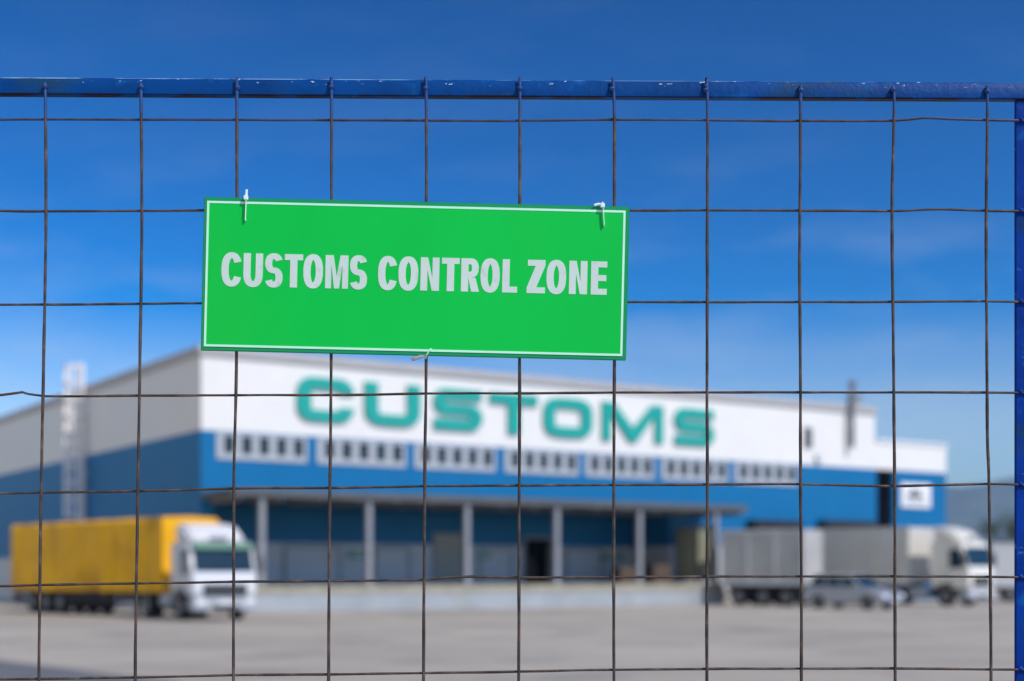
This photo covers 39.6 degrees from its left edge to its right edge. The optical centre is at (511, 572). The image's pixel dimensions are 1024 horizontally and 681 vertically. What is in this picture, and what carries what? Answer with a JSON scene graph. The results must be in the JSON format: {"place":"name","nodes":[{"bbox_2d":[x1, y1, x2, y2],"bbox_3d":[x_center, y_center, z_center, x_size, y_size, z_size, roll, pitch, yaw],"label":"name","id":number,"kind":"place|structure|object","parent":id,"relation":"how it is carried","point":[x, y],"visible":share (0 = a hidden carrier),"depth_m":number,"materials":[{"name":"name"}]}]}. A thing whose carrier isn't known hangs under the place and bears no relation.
{"place":"outdoors","nodes":[
{"label":"outdoors","id":0,"kind":"place"},
{"bbox_2d":[0,660,165,680],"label":"road","id":1,"kind":"structure","parent":0,"point":[9,669],"depth_m":24.64,"materials":[{"name":"grey asphalt"}]},
{"bbox_2d":[0,344,947,612],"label":"warehouse","id":2,"kind":"structure","parent":0,"point":[188,442],"depth_m":74.79,"materials":[{"name":"white metal"}]},
{"bbox_2d":[64,363,87,520],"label":"caged ladder","id":3,"kind":"object","parent":2,"relation":"attached to","point":[82,474],"visible":0.97,"depth_m":79.02,"materials":[{"name":"white metal"}]},
{"bbox_2d":[216,432,306,462],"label":"window","id":4,"kind":"structure","parent":2,"relation":"in","point":[256,447],"depth_m":66.78,"materials":[{"name":"white glass"}]},
{"bbox_2d":[283,545,340,583],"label":"door","id":5,"kind":"structure","parent":2,"relation":"in","point":[300,562],"depth_m":72.01,"materials":[{"name":"grey paint"}]},
{"bbox_2d":[347,550,372,557],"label":"wall plate","id":6,"kind":"object","parent":2,"relation":"attached to","point":[355,553],"depth_m":73.36,"materials":[{"name":"white paint"}]},
{"bbox_2d":[317,438,405,467],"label":"window","id":7,"kind":"structure","parent":2,"relation":"in","point":[344,452],"depth_m":69.69,"materials":[{"name":"white glass"}]},
{"bbox_2d":[374,546,409,583],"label":"door","id":8,"kind":"structure","parent":2,"relation":"in","point":[390,562],"depth_m":74.61,"materials":[{"name":"grey paint"}]},
{"bbox_2d":[432,533,462,582],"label":"door","id":9,"kind":"structure","parent":2,"relation":"in","point":[447,548],"depth_m":76.49,"materials":[{"name":"grey paint"}]},
{"bbox_2d":[414,444,494,471],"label":"window","id":10,"kind":"structure","parent":2,"relation":"in","point":[447,457],"depth_m":72.65,"materials":[{"name":"white glass"}]},
{"bbox_2d":[477,551,489,558],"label":"wall plate","id":11,"kind":"object","parent":2,"relation":"attached to","point":[483,554],"depth_m":77.65,"materials":[{"name":"white paint"}]},
{"bbox_2d":[479,547,512,582],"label":"door","id":12,"kind":"structure","parent":2,"relation":"in","point":[500,563],"depth_m":78.26,"materials":[{"name":"grey paint"}]},
{"bbox_2d":[296,377,714,445],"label":"wall lettering","id":13,"kind":"object","parent":2,"relation":"attached to","point":[306,411],"depth_m":74.23,"materials":[{"name":"teal paint"}]},
{"bbox_2d":[526,557,536,582],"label":"cardboard boxes","id":14,"kind":"object","parent":2,"relation":"on","point":[530,568],"visible":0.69,"depth_m":81.22,"materials":[{"name":"brown cardboard"}]},
{"bbox_2d":[526,539,547,582],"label":"doorway hall","id":15,"kind":"structure","parent":2,"relation":"in","point":[538,549],"depth_m":83.17,"materials":[{"name":"black"}]},
{"bbox_2d":[505,449,577,475],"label":"window","id":16,"kind":"structure","parent":2,"relation":"in","point":[532,461],"depth_m":75.63,"materials":[{"name":"white glass"}]},
{"bbox_2d":[564,548,601,582],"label":"door","id":17,"kind":"structure","parent":2,"relation":"in","point":[577,561],"depth_m":81.48,"materials":[{"name":"grey paint"}]},
{"bbox_2d":[601,554,623,560],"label":"wall plate","id":18,"kind":"object","parent":2,"relation":"attached to","point":[619,557],"depth_m":82.53,"materials":[{"name":"white paint"}]},
{"bbox_2d":[585,453,653,478],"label":"window","id":19,"kind":"structure","parent":2,"relation":"in","point":[599,465],"depth_m":78.53,"materials":[{"name":"white glass"}]},
{"bbox_2d":[611,567,635,583],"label":"pallet stack","id":20,"kind":"object","parent":2,"relation":"on","point":[625,580],"visible":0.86,"depth_m":76.93,"materials":[{"name":"brown wood"}]},
{"bbox_2d":[645,564,670,582],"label":"pallet stack","id":21,"kind":"object","parent":2,"relation":"on","point":[657,567],"visible":0.9,"depth_m":78.13,"materials":[{"name":"brown wood"}]},
{"bbox_2d":[661,458,727,482],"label":"window","id":22,"kind":"structure","parent":2,"relation":"in","point":[671,468],"depth_m":81.32,"materials":[{"name":"white glass"}]},
{"bbox_2d":[675,525,718,583],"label":"storage container","id":23,"kind":"object","parent":2,"relation":"on","point":[690,549],"visible":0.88,"depth_m":78.03,"materials":[{"name":"metal"}]},
{"bbox_2d":[735,462,796,485],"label":"window","id":24,"kind":"structure","parent":2,"relation":"in","point":[744,472],"depth_m":84.54,"materials":[{"name":"white glass"}]},
{"bbox_2d":[804,427,812,447],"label":"wall louvre","id":25,"kind":"object","parent":2,"relation":"attached to","point":[808,439],"depth_m":86.32,"materials":[{"name":"metal"}]},
{"bbox_2d":[814,454,821,462],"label":"wall lamp","id":26,"kind":"object","parent":2,"relation":"attached to","point":[818,458],"visible":1,"depth_m":86.73,"materials":[{"name":"grey paint"}]},
{"bbox_2d":[847,379,857,447],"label":"flue pipe","id":27,"kind":"object","parent":2,"relation":"attached to","point":[851,416],"visible":1,"depth_m":87.95,"materials":[{"name":"metal"}]},
{"bbox_2d":[845,395,862,405],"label":"roof vent","id":28,"kind":"object","parent":2,"relation":"on","point":[857,400],"visible":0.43,"depth_m":89.35,"materials":[{"name":"grey metal"}]},
{"bbox_2d":[900,483,930,507],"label":"wall sign","id":29,"kind":"object","parent":2,"relation":"attached to","point":[915,497],"visible":0.9,"depth_m":91.68,"materials":[{"name":"white paint"}]},
{"bbox_2d":[0,587,1013,680],"bbox_3d":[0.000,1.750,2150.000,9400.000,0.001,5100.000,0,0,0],"label":"ground","id":30,"kind":"structure","parent":0,"point":[933,633],"depth_m":35.67,"materials":[{"name":"concrete"}]},
{"bbox_2d":[11,516,263,619],"bbox_3d":[-15.762,-0.225,58.586,3.526,3.950,17.443,0,0,-40],"label":"articulated lorry","id":31,"kind":"object","parent":30,"relation":"on","point":[181,548],"visible":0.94,"depth_m":56.09,"materials":[{"name":"yellow fabric"}]},
{"bbox_2d":[0,77,1023,680],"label":"wire fence","id":32,"kind":"object","parent":30,"relation":"on","point":[518,89],"visible":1,"depth_m":1.50,"materials":[{"name":"black metal"}]},
{"bbox_2d":[201,197,629,360],"bbox_3d":[-0.102,-0.309,1.496,0.447,0.162,0.004,1,0,0],"label":"customs sign","id":33,"kind":"object","parent":32,"relation":"attached to","point":[414,278],"visible":1,"depth_m":1.49,"materials":[{"name":"plastic"}]},
{"bbox_2d":[243,189,247,220],"bbox_3d":[-0.279,-0.386,1.499,0.005,0.034,0.017,0,0,0],"label":"cable tie","id":34,"kind":"object","parent":33,"relation":"attached to","point":[245,197],"visible":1,"depth_m":1.49,"materials":[{"name":"white plastic"}]},
{"bbox_2d":[594,201,604,225],"bbox_3d":[0.092,-0.377,1.499,0.011,0.027,0.017,0,0,0],"label":"cable tie","id":35,"kind":"object","parent":33,"relation":"attached to","point":[602,204],"visible":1,"depth_m":1.49,"materials":[{"name":"white plastic"}]},
{"bbox_2d":[411,348,430,360],"bbox_3d":[-0.095,-0.229,1.499,0.022,0.013,0.015,0,0,0],"label":"cable tie","id":36,"kind":"object","parent":32,"relation":"attached to","point":[414,358],"visible":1,"depth_m":1.49,"materials":[{"name":"white plastic"}]},
{"bbox_2d":[721,529,822,605],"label":"box trailer","id":37,"kind":"object","parent":30,"relation":"on","point":[763,552],"visible":0.86,"depth_m":74.88,"materials":[{"name":"metal"}]},
{"bbox_2d":[803,574,904,609],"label":"parked car","id":38,"kind":"object","parent":30,"relation":"on","point":[866,593],"visible":0.94,"depth_m":68.33,"materials":[{"name":"grey paint"}]},
{"bbox_2d":[808,526,995,605],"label":"cream lorry","id":39,"kind":"object","parent":30,"relation":"on","point":[921,551],"visible":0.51,"depth_m":76.52,"materials":[{"name":"paint"}]},
{"bbox_2d":[975,508,1013,542],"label":"tree","id":40,"kind":"object","parent":30,"relation":"on","point":[997,526],"visible":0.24,"depth_m":170.01,"materials":[{"name":"green plant"}]},
{"bbox_2d":[988,543,1013,601],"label":"pale trailer","id":41,"kind":"object","parent":30,"relation":"on","point":[1004,552],"visible":0.66,"depth_m":84.61,"materials":[{"name":"metal"}]},
{"bbox_2d":[0,0,1023,486],"label":"sky","id":42,"kind":"structure","parent":0,"point":[93,257],"materials":[{"name":"blue"}]},
{"bbox_2d":[946,477,1013,545],"bbox_3d":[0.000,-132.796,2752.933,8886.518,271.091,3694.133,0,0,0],"label":"hills","id":43,"kind":"structure","parent":0,"point":[965,505],"depth_m":3555.47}
]}

